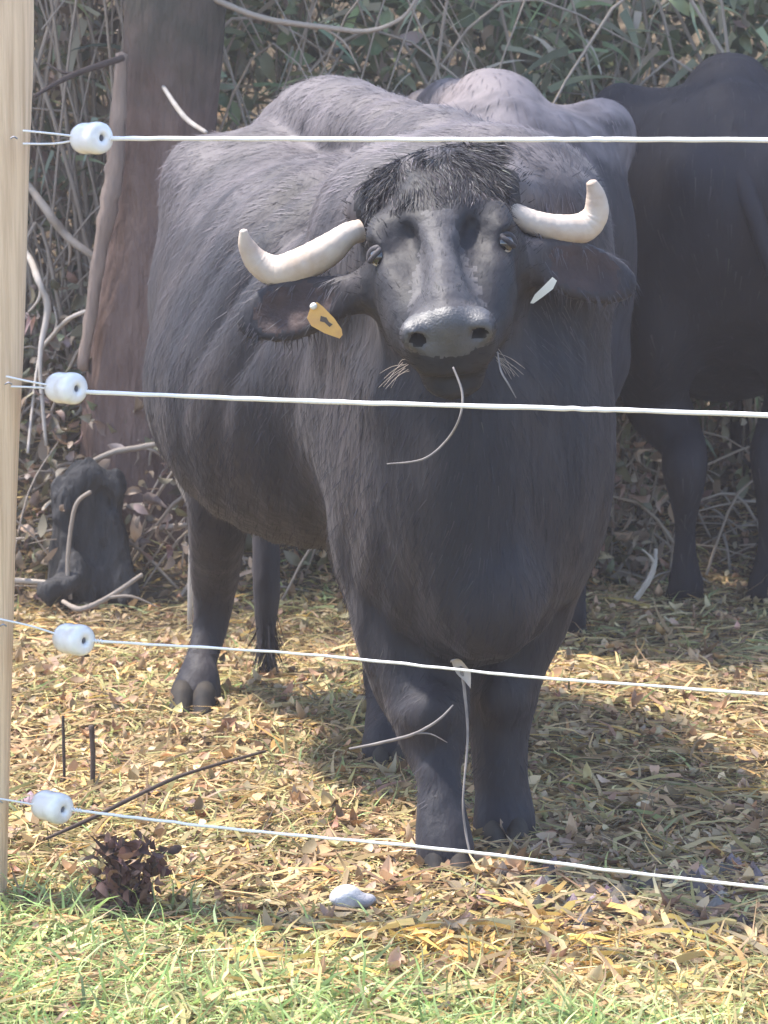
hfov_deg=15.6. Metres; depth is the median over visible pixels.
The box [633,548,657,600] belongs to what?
twig
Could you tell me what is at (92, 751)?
dry stalk
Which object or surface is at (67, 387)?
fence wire
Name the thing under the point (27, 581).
rod
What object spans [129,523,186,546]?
branch
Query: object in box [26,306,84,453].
twig
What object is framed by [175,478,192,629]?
branch
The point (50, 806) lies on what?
fence wire
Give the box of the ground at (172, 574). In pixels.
[8,0,767,1016]
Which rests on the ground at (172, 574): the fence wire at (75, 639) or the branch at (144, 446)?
the branch at (144, 446)
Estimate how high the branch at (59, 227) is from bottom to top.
0.345 m
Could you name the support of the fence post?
on the ground at (172, 574)
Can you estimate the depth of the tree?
8.22 m
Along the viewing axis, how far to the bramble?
8.88 m
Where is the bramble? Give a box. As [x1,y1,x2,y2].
[23,0,767,517]
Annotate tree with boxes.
[77,0,226,549]
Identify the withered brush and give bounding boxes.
[14,271,762,611]
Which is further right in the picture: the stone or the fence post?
the stone
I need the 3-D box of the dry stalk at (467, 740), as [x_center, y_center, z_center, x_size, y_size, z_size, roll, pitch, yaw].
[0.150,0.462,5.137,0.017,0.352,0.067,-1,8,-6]
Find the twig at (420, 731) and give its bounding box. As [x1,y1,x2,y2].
[349,705,453,749]
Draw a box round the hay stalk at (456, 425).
[387,367,463,464]
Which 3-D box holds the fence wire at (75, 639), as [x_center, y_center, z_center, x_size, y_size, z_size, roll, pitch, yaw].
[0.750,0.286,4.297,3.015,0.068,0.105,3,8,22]
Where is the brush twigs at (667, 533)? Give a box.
[15,317,757,601]
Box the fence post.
[0,0,33,905]
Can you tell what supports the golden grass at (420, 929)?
on the ground at (172, 574)
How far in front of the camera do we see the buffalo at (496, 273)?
5.17 m
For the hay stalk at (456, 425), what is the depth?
4.67 m
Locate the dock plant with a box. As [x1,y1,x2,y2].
[81,830,181,920]
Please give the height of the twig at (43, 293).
0.639 m
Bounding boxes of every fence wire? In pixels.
[0,618,767,695]
[0,790,767,889]
[6,372,767,417]
[23,122,767,154]
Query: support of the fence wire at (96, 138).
attached to the fence post
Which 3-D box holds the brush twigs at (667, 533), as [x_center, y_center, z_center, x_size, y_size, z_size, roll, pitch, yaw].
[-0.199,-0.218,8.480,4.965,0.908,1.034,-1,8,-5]
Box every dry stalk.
[45,750,265,839]
[61,715,65,783]
[88,724,95,782]
[459,666,471,860]
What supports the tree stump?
on the ground at (172, 574)
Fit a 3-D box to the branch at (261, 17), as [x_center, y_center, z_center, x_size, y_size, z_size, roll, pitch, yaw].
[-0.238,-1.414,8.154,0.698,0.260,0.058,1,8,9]
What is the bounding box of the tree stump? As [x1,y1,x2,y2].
[36,457,139,610]
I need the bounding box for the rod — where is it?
[15,578,45,584]
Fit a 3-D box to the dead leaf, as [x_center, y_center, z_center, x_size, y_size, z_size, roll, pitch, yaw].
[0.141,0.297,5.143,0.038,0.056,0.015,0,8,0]
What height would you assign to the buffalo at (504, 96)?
1.570 m
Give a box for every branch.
[33,55,124,97]
[129,523,186,546]
[175,478,192,629]
[213,0,416,71]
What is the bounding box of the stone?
[329,884,375,908]
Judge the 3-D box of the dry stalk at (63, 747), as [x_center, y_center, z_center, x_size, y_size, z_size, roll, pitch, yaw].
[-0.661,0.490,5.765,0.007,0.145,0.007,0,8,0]
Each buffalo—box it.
[136,73,641,883]
[407,66,639,640]
[592,51,767,606]
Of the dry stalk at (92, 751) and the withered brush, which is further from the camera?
the withered brush
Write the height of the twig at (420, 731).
0.088 m
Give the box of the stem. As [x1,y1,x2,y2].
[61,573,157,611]
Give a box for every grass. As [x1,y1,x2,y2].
[0,412,767,1023]
[67,880,767,999]
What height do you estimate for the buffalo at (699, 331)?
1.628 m
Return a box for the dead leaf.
[450,659,470,688]
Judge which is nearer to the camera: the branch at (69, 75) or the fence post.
the fence post
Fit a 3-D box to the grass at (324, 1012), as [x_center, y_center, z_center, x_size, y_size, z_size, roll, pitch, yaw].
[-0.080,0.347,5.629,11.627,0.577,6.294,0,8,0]
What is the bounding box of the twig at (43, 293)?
[27,249,51,445]

